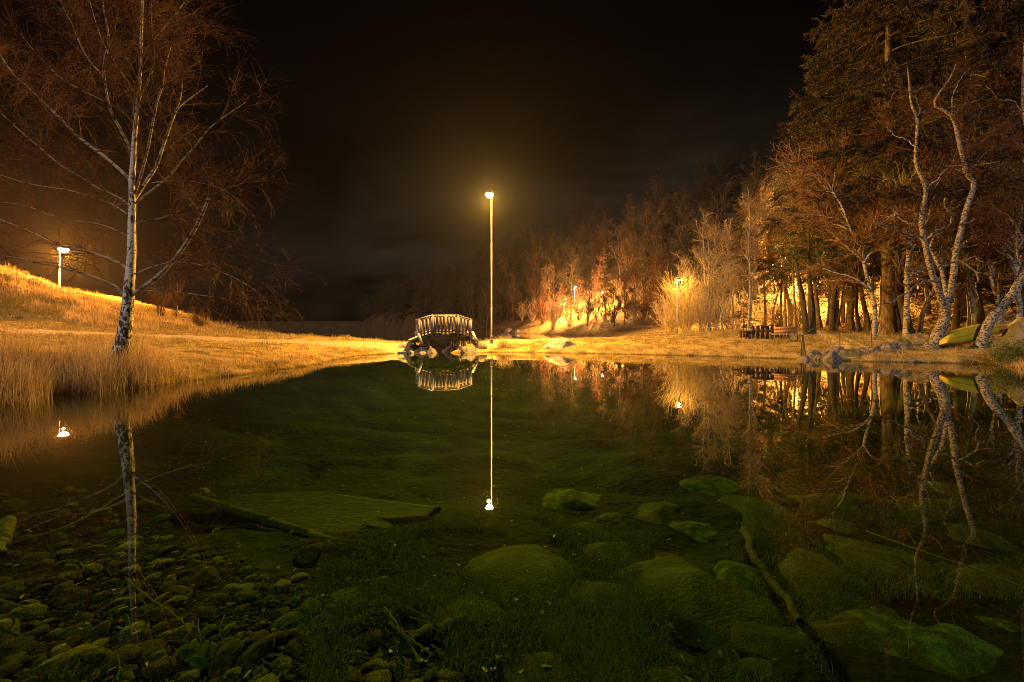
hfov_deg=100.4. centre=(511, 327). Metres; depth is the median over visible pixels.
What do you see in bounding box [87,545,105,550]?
pond stone
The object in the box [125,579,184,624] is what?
sunken branch
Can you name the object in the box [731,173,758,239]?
spruce tree
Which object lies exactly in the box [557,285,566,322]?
shore tree
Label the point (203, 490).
pond stone
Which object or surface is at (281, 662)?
pond stone
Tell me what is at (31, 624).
pond stone
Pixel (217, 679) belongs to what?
pond stone
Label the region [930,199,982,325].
bare tree
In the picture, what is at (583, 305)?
shore shrub
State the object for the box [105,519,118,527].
pond stone
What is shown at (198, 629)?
sunken twig
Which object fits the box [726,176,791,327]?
bare tree
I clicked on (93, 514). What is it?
pond stone
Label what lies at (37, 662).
pond stone
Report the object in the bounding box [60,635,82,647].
pond stone
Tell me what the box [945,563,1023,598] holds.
sunken boulder
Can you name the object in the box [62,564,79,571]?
pond stone
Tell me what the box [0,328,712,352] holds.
gravel path
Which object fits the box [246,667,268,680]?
pond stone
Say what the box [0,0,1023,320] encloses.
sky
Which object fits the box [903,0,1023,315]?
spruce tree
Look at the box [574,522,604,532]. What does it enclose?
sunken boulder
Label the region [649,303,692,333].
willow bush
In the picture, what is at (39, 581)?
pond stone
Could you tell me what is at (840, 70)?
spruce tree
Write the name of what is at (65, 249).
street lamp
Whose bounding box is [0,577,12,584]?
pond stone
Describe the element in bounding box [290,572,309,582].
pond stone
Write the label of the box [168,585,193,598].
pond stone
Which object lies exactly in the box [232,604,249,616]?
pond stone
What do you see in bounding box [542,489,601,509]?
sunken boulder
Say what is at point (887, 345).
rock
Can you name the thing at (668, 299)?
shore shrub
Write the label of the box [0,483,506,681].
pond gravel
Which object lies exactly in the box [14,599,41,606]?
pond stone
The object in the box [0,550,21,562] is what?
pond stone
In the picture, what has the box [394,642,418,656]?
pond stone
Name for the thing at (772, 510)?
sunken boulder
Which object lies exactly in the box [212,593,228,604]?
pond stone
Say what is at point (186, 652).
pond stone
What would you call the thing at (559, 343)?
rock
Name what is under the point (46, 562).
pond stone
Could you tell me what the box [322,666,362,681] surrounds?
pond stone
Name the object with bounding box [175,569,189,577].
pond stone
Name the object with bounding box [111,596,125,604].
pond stone
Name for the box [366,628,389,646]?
pond stone
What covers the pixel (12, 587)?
pond stone
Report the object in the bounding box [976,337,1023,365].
green bush
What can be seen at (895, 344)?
rock
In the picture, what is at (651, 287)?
shore shrub
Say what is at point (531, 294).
shore tree
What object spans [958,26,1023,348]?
birch tree
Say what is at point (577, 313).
shore shrub
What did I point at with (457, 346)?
rock
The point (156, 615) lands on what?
pond stone
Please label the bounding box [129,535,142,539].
pond stone
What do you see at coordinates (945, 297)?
birch tree
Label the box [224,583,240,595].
pond stone
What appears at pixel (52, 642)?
sunken twig
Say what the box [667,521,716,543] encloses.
sunken boulder
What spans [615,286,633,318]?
shore shrub
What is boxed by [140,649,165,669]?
pond stone
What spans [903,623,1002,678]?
sunken boulder
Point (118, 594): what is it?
pond stone
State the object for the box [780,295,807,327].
brush thicket
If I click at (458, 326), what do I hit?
footbridge
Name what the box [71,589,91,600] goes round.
pond stone
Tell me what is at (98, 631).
pond stone
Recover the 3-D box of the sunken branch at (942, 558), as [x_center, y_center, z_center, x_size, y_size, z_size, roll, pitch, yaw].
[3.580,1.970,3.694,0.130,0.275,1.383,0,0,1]
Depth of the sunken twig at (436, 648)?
2.37 m
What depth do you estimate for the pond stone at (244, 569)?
3.40 m
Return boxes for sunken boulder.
[330,587,363,602]
[415,594,512,640]
[461,545,574,605]
[464,667,490,681]
[502,651,578,681]
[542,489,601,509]
[569,579,642,610]
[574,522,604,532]
[583,541,639,566]
[596,512,620,521]
[622,555,822,649]
[626,666,687,681]
[634,502,677,524]
[654,553,691,562]
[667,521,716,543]
[672,647,699,666]
[679,475,743,495]
[713,560,763,591]
[718,495,797,536]
[730,621,817,658]
[739,657,772,678]
[771,547,878,614]
[786,492,874,512]
[796,616,893,652]
[806,518,859,533]
[822,534,937,573]
[825,546,836,554]
[827,609,962,679]
[871,604,897,615]
[896,497,979,522]
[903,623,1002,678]
[912,582,957,601]
[917,481,963,498]
[944,523,1016,552]
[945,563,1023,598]
[974,616,1023,631]
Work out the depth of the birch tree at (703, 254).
41.60 m
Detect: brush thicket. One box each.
[681,280,723,331]
[703,288,732,330]
[716,293,744,329]
[726,291,754,328]
[747,302,775,326]
[759,303,791,326]
[770,288,804,321]
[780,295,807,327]
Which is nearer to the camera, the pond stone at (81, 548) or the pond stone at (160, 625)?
the pond stone at (160, 625)
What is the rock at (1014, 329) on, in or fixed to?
on the ground at (416, 444)
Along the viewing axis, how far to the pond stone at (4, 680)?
2.25 m
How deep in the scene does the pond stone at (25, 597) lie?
3.09 m
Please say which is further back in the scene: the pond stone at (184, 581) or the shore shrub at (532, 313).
the shore shrub at (532, 313)
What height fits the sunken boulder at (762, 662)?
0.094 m
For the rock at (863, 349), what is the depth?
20.32 m
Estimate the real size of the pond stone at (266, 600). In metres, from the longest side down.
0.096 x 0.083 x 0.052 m
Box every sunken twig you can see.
[37,641,56,645]
[61,576,82,591]
[112,664,125,681]
[116,654,120,680]
[197,618,200,642]
[219,614,224,643]
[232,632,254,653]
[277,616,305,630]
[336,647,367,658]
[343,556,367,575]
[374,567,404,570]
[391,599,425,617]
[392,659,408,669]
[409,616,434,623]
[421,648,440,662]
[431,644,447,660]
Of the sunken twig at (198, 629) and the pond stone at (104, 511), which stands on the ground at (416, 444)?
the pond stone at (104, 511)
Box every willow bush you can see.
[649,265,718,332]
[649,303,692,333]
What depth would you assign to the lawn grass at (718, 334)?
26.85 m
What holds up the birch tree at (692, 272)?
on the ground at (416, 444)
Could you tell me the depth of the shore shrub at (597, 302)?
94.98 m
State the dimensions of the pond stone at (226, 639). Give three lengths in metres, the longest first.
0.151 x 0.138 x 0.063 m
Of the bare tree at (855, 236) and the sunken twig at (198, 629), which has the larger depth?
the bare tree at (855, 236)
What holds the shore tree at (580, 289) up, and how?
on the ground at (416, 444)
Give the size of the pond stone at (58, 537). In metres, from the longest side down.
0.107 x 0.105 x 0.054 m
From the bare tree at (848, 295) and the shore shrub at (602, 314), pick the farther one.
the shore shrub at (602, 314)
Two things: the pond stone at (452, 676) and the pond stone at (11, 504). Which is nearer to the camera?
the pond stone at (452, 676)
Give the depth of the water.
13.19 m
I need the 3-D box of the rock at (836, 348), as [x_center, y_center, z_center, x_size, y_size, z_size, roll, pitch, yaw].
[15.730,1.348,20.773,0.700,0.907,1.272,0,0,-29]
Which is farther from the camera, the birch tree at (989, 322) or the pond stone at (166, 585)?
the birch tree at (989, 322)
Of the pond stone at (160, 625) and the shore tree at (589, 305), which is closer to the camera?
the pond stone at (160, 625)
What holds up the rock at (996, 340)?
on the ground at (416, 444)
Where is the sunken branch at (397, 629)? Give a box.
[388,621,433,655]
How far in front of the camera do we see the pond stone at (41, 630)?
2.74 m
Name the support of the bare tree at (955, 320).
on the ground at (416, 444)
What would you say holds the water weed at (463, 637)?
on the ground at (416, 444)
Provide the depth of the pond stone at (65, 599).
3.07 m
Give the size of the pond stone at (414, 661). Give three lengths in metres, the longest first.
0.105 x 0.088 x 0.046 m
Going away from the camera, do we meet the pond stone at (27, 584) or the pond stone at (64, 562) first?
the pond stone at (27, 584)
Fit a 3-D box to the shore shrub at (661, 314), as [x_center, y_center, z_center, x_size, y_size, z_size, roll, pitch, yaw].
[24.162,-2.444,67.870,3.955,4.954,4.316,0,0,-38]
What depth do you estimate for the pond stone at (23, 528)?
4.41 m
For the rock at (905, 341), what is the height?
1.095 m
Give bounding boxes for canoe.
[939,323,1006,345]
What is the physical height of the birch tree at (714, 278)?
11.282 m
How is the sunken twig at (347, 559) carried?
on the ground at (416, 444)
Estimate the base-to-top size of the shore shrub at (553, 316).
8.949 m
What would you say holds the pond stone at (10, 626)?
on the ground at (416, 444)
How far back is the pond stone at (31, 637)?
2.58 m
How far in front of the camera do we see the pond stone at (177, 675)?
2.21 m
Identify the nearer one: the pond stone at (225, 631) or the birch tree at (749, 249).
the pond stone at (225, 631)
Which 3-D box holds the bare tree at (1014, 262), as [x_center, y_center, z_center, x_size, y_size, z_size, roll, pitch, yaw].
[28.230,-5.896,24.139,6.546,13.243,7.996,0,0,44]
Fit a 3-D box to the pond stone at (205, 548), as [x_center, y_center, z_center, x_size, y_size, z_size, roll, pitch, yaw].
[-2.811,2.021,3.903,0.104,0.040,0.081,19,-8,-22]
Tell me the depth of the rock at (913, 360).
18.86 m
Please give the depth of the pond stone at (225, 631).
2.55 m
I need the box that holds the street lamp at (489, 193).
[485,190,493,343]
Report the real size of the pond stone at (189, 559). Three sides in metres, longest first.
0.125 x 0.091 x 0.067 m
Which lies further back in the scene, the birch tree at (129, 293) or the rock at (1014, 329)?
the rock at (1014, 329)
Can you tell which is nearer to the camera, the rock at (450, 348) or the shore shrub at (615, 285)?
the rock at (450, 348)
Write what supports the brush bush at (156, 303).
on the ground at (416, 444)
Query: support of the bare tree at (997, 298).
on the ground at (416, 444)
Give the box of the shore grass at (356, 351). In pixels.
[1,344,1023,403]
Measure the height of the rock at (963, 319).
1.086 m
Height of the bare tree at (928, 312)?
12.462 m
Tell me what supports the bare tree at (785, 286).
on the ground at (416, 444)
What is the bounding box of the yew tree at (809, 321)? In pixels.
[754,212,881,333]
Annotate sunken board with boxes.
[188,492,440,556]
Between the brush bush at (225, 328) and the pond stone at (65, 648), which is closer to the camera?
the pond stone at (65, 648)
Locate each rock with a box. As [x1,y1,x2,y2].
[0,515,16,557]
[398,342,418,347]
[414,347,427,352]
[418,341,429,349]
[427,348,436,352]
[447,342,454,352]
[454,343,460,349]
[461,344,475,352]
[474,341,487,348]
[543,338,576,349]
[797,355,809,359]
[806,350,821,357]
[813,355,823,359]
[821,350,842,360]
[825,346,843,352]
[838,348,864,356]
[854,347,870,352]
[868,346,880,350]
[878,342,895,350]
[889,342,898,347]
[892,338,913,345]
[896,344,909,349]
[903,333,929,344]
[908,358,917,362]
[950,314,966,322]
[987,339,997,347]
[991,339,1023,354]
[997,317,1023,342]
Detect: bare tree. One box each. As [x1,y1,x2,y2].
[167,276,185,322]
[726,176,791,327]
[744,220,792,326]
[753,164,836,326]
[756,259,802,324]
[761,131,932,336]
[762,142,850,328]
[764,237,806,312]
[780,203,822,326]
[809,75,939,330]
[814,216,878,306]
[816,206,864,331]
[823,250,880,330]
[825,191,880,331]
[834,212,880,330]
[840,227,871,322]
[844,87,1019,337]
[851,245,904,318]
[858,159,939,332]
[871,58,1023,324]
[871,195,939,331]
[910,157,1023,332]
[911,172,940,315]
[920,98,1023,324]
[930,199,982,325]
[932,162,1006,330]
[935,106,1023,317]
[936,195,1023,323]
[990,148,1023,300]
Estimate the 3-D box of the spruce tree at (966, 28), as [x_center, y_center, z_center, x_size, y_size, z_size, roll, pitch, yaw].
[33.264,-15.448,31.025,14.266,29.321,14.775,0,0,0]
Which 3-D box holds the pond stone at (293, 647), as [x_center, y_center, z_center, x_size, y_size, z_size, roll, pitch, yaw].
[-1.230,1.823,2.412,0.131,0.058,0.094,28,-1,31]
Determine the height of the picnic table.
0.862 m
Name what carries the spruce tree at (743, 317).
on the ground at (416, 444)
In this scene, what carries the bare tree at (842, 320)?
on the ground at (416, 444)
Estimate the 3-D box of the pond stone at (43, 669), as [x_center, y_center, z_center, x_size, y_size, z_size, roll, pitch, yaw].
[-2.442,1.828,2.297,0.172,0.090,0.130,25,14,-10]
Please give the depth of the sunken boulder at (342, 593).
3.05 m
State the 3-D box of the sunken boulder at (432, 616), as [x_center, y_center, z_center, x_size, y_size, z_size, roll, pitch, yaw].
[-0.357,2.049,2.863,0.718,0.302,0.596,0,0,19]
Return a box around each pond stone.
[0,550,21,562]
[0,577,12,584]
[0,580,24,595]
[0,594,5,603]
[0,601,14,609]
[0,618,20,638]
[0,635,13,643]
[0,636,34,646]
[0,636,36,658]
[0,652,24,664]
[0,661,21,678]
[0,678,11,681]
[1,499,27,508]
[4,603,48,621]
[5,507,20,514]
[10,534,36,546]
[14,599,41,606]
[17,526,29,530]
[17,552,48,564]
[17,594,31,600]
[18,631,31,636]
[21,529,31,533]
[21,561,37,569]
[22,652,46,666]
[24,582,31,586]
[26,620,39,629]
[29,624,49,636]
[29,655,46,669]
[31,583,53,591]
[33,577,45,584]
[35,618,55,628]
[36,652,64,678]
[43,559,53,565]
[44,628,62,639]
[46,576,56,581]
[46,641,61,649]
[48,580,73,594]
[48,643,111,681]
[50,644,71,657]
[51,541,67,550]
[52,509,70,517]
[52,559,78,568]
[53,534,67,540]
[55,548,73,556]
[55,594,72,604]
[56,570,86,582]
[56,587,77,599]
[56,621,91,640]
[58,486,74,494]
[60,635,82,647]
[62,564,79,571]
[65,502,78,506]
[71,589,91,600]
[72,676,83,681]
[74,545,85,552]
[76,613,95,622]
[77,489,88,492]
[80,563,103,575]
[81,620,110,643]
[87,509,99,515]
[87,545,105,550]
[87,619,97,625]
[87,644,140,675]
[89,669,105,681]
[91,638,109,646]
[92,590,110,600]
[98,507,111,515]
[102,560,120,571]
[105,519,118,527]
[105,528,124,537]
[108,546,126,554]
[108,578,120,583]
[108,604,129,617]
[109,560,129,571]
[110,513,118,518]
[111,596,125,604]
[112,590,126,597]
[112,621,148,641]
[113,551,126,558]
[115,539,131,545]
[115,670,134,681]
[119,517,134,525]
[119,540,139,552]
[120,594,152,605]
[121,499,155,515]
[121,564,142,574]
[123,579,139,586]
[126,664,139,671]
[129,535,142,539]
[129,582,143,591]
[135,605,175,624]
[136,639,171,663]
[137,604,158,614]
[139,656,185,678]
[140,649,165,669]
[142,572,161,582]
[145,544,158,550]
[146,535,160,542]
[149,621,167,634]
[151,514,167,522]
[151,558,174,567]
[153,592,169,603]
[156,545,175,554]
[157,534,173,541]
[159,579,178,592]
[160,623,192,645]
[162,595,187,606]
[163,574,176,582]
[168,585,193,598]
[173,642,200,663]
[174,615,185,622]
[174,670,188,680]
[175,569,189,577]
[175,669,199,681]
[178,578,190,584]
[183,547,199,555]
[184,554,200,562]
[189,640,218,669]
[192,565,219,586]
[196,606,217,619]
[197,487,209,492]
[199,545,210,550]
[199,551,216,557]
[200,624,216,636]
[205,638,244,680]
[208,677,222,681]
[211,556,222,564]
[212,527,222,532]
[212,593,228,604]
[218,637,236,647]
[221,622,235,634]
[222,667,244,681]
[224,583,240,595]
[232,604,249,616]
[233,587,252,599]
[235,630,284,666]
[237,583,253,591]
[238,566,252,572]
[240,590,261,600]
[243,637,250,649]
[244,575,255,582]
[244,630,253,638]
[245,664,264,677]
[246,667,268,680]
[250,629,269,645]
[252,582,266,592]
[256,672,279,681]
[262,595,274,605]
[267,579,291,592]
[269,655,291,671]
[271,611,307,632]
[272,606,289,618]
[275,646,285,652]
[280,627,305,645]
[285,639,302,657]
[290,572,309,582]
[290,596,300,606]
[295,542,322,563]
[296,597,321,621]
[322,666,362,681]
[351,632,370,650]
[360,658,386,675]
[362,669,391,681]
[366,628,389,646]
[370,650,388,659]
[387,654,410,680]
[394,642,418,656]
[402,677,413,681]
[410,678,423,681]
[411,655,424,666]
[436,668,465,681]
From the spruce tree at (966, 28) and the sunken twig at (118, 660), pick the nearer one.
the sunken twig at (118, 660)
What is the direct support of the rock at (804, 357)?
on the ground at (416, 444)
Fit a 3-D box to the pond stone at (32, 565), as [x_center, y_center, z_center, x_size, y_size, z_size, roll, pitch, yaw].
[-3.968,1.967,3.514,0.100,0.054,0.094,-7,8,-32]
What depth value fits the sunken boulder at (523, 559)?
3.58 m
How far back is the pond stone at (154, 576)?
3.33 m
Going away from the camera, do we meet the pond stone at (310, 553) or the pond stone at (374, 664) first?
the pond stone at (374, 664)
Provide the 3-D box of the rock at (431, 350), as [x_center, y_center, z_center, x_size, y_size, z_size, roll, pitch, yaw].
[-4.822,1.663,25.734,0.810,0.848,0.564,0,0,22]
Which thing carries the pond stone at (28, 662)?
on the ground at (416, 444)
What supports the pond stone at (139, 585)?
on the ground at (416, 444)
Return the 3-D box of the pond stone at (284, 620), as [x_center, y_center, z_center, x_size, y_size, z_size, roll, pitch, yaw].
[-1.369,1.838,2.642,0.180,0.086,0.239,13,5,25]
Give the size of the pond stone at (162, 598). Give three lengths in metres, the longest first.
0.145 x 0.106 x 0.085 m
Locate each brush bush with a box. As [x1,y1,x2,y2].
[138,276,183,315]
[185,301,211,327]
[206,320,237,330]
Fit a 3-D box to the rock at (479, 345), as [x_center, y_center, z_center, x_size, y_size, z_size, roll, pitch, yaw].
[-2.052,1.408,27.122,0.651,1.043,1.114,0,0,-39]
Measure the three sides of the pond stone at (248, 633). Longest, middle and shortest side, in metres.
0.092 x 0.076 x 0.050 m
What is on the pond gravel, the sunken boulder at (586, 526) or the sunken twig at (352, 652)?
the sunken twig at (352, 652)
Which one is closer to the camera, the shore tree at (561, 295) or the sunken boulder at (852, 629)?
the sunken boulder at (852, 629)
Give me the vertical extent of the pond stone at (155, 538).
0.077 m
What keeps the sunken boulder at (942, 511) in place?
on the ground at (416, 444)
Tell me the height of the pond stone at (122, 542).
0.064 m
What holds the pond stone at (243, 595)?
on the ground at (416, 444)
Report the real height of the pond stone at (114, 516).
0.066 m
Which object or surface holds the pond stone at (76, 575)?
on the ground at (416, 444)
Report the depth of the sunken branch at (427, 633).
2.59 m
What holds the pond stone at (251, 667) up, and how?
on the ground at (416, 444)
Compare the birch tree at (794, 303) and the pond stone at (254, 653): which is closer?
the pond stone at (254, 653)
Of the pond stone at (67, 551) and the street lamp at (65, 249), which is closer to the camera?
the pond stone at (67, 551)
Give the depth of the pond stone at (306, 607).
2.73 m
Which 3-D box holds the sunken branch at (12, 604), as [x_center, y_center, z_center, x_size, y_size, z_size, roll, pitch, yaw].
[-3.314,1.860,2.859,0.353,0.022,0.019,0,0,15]
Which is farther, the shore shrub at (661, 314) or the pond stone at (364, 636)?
the shore shrub at (661, 314)
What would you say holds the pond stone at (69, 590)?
on the ground at (416, 444)
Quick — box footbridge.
[408,314,478,345]
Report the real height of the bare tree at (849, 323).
16.688 m
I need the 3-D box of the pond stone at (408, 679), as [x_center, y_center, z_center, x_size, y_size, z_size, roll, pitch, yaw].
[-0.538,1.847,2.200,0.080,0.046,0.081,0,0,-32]
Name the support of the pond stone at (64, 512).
on the ground at (416, 444)
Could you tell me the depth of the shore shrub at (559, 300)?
111.49 m
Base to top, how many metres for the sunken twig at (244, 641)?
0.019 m
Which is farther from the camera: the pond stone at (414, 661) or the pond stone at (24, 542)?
the pond stone at (24, 542)
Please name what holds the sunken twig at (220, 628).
on the pond stone at (222, 661)
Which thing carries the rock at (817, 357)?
on the ground at (416, 444)
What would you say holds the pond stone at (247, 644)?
on the ground at (416, 444)
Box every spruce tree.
[626,215,648,266]
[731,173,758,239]
[732,297,759,329]
[740,119,826,319]
[751,13,948,326]
[756,0,1023,334]
[852,0,1023,315]
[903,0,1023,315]
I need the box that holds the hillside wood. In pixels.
[357,16,1023,331]
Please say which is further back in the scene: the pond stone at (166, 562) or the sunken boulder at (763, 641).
the pond stone at (166, 562)
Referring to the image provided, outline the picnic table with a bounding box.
[739,325,789,338]
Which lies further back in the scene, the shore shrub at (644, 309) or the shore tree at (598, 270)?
the shore tree at (598, 270)
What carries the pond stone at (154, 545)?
on the ground at (416, 444)
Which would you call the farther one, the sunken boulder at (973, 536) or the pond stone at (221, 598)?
the sunken boulder at (973, 536)
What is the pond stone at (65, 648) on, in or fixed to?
on the ground at (416, 444)
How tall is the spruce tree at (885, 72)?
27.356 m
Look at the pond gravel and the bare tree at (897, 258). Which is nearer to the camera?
the pond gravel
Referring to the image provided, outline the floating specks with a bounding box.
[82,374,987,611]
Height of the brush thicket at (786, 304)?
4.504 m
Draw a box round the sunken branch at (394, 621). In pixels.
[382,606,420,664]
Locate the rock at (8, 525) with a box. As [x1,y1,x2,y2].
[0,515,16,557]
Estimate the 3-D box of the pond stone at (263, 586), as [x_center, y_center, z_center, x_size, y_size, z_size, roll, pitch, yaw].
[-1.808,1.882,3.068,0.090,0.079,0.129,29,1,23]
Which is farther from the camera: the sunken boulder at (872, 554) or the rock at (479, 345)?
the rock at (479, 345)
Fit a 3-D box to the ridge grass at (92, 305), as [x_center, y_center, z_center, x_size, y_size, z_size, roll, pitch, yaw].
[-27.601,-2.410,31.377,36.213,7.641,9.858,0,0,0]
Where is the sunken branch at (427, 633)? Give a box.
[399,613,469,647]
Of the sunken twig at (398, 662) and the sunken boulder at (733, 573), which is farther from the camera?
the sunken boulder at (733, 573)
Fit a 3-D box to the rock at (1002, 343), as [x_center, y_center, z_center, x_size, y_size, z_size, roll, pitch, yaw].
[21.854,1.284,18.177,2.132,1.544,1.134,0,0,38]
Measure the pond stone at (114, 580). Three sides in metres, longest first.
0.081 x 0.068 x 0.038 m
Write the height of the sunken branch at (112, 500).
0.362 m
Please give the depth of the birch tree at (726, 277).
39.89 m
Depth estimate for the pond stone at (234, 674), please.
2.18 m
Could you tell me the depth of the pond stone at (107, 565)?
3.50 m
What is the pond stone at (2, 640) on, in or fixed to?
on the ground at (416, 444)
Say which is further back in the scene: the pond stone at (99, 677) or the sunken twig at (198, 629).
the sunken twig at (198, 629)
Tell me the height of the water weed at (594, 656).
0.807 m
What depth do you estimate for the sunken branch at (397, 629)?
2.44 m
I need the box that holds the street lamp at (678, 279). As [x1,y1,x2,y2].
[676,278,679,332]
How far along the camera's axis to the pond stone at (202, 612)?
2.76 m
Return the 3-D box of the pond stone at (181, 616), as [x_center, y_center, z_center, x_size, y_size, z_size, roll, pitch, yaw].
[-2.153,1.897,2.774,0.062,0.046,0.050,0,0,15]
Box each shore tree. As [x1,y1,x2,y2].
[527,276,539,309]
[538,284,551,319]
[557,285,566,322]
[572,279,584,305]
[578,285,594,325]
[590,253,608,297]
[599,271,612,317]
[605,282,621,326]
[619,273,639,324]
[624,260,642,316]
[643,263,664,323]
[645,252,669,310]
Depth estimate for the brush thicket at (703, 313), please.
40.85 m
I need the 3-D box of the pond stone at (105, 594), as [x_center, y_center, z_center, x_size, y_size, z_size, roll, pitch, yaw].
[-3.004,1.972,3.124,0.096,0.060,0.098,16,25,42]
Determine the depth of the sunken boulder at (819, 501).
5.96 m
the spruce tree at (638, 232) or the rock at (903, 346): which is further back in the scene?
the spruce tree at (638, 232)
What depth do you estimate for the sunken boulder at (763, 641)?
2.70 m
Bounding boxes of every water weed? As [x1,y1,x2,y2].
[276,508,905,681]
[420,483,1023,681]
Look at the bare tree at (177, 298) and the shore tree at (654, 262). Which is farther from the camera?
the shore tree at (654, 262)
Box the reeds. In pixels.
[0,314,201,406]
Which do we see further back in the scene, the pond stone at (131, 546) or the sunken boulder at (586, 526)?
the sunken boulder at (586, 526)
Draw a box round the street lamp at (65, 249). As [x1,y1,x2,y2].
[57,245,67,285]
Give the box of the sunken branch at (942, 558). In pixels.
[866,531,1023,587]
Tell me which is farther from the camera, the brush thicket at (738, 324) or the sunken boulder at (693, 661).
the brush thicket at (738, 324)
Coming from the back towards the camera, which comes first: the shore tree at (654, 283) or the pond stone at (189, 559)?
the shore tree at (654, 283)
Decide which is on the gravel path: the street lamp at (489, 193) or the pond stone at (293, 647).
the street lamp at (489, 193)
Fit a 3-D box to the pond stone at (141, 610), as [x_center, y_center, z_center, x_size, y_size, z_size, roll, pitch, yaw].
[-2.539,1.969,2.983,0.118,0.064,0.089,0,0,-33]
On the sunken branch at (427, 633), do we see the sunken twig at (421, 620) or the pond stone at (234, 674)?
the sunken twig at (421, 620)
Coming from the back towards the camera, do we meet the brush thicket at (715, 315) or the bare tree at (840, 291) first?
the brush thicket at (715, 315)
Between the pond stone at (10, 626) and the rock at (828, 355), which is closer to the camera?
the pond stone at (10, 626)
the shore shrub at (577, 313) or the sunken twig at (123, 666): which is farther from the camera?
the shore shrub at (577, 313)
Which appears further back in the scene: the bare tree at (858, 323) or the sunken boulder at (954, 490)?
the bare tree at (858, 323)
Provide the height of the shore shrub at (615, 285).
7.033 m
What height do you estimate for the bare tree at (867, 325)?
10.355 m
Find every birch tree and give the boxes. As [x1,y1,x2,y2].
[0,0,324,368]
[672,252,709,331]
[689,212,720,331]
[702,224,742,330]
[708,261,745,330]
[716,217,744,329]
[735,185,765,329]
[776,161,818,326]
[845,53,1023,348]
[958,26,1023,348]
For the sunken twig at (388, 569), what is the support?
on the ground at (416, 444)
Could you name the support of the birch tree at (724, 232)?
on the ground at (416, 444)
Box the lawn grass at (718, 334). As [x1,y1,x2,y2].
[0,263,1012,386]
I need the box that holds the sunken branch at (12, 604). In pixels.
[0,599,34,609]
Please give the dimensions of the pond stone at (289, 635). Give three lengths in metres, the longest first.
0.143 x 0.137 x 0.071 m
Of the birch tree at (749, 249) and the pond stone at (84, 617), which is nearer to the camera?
the pond stone at (84, 617)
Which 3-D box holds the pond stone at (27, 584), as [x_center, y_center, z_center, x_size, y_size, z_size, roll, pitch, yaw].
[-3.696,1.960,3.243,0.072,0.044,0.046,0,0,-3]
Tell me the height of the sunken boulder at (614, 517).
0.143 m
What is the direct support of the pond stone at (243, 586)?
on the ground at (416, 444)
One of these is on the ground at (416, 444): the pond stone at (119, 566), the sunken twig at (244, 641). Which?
the pond stone at (119, 566)
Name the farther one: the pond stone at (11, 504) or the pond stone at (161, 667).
the pond stone at (11, 504)
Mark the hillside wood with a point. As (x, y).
(517, 257)
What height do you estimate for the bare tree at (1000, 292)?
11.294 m
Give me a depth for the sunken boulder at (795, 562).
3.55 m
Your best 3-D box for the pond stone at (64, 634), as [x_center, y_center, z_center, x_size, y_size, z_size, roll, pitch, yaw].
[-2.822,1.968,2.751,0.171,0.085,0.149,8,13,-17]
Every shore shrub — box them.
[504,295,521,319]
[513,303,527,320]
[521,298,541,321]
[530,296,551,323]
[534,295,566,329]
[547,284,572,316]
[561,302,580,326]
[569,294,585,319]
[578,276,608,317]
[579,292,596,321]
[597,301,607,320]
[598,286,623,322]
[611,275,631,307]
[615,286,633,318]
[621,284,644,319]
[633,292,650,319]
[636,272,663,309]
[639,274,675,323]
[652,296,673,326]
[660,287,681,311]
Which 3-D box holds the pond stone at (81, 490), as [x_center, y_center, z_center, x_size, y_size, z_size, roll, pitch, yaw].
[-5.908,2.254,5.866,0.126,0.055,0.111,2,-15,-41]
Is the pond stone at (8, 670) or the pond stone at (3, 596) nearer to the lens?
the pond stone at (8, 670)
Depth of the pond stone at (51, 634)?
2.71 m
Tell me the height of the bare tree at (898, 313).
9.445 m
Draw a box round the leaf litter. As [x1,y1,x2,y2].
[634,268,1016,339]
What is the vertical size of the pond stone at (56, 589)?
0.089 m
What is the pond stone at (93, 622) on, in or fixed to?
on the ground at (416, 444)
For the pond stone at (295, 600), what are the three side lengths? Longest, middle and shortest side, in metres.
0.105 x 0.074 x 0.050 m
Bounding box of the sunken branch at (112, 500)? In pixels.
[6,464,191,544]
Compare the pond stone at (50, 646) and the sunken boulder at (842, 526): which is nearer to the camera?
the pond stone at (50, 646)
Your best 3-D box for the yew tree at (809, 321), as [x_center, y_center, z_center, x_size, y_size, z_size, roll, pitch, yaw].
[20.398,-3.658,28.707,6.354,8.763,7.408,0,0,0]
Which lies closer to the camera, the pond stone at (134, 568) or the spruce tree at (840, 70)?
the pond stone at (134, 568)
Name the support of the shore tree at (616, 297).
on the ground at (416, 444)
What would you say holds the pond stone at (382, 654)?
on the ground at (416, 444)
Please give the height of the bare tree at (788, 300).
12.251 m
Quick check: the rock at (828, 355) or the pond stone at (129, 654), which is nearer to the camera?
the pond stone at (129, 654)
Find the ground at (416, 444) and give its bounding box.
[0,204,1023,681]
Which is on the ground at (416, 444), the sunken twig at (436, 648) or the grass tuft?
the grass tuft
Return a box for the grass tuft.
[491,336,518,349]
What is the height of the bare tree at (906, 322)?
15.239 m
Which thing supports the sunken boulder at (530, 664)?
on the ground at (416, 444)
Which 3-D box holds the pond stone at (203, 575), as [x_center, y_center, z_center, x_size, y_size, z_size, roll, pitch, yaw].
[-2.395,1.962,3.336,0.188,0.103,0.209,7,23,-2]
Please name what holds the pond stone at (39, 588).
on the ground at (416, 444)
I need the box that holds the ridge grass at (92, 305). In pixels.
[0,270,340,336]
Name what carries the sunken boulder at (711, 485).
on the ground at (416, 444)
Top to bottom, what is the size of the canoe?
1.094 m
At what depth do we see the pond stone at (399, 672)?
2.32 m
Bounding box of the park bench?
[773,327,801,341]

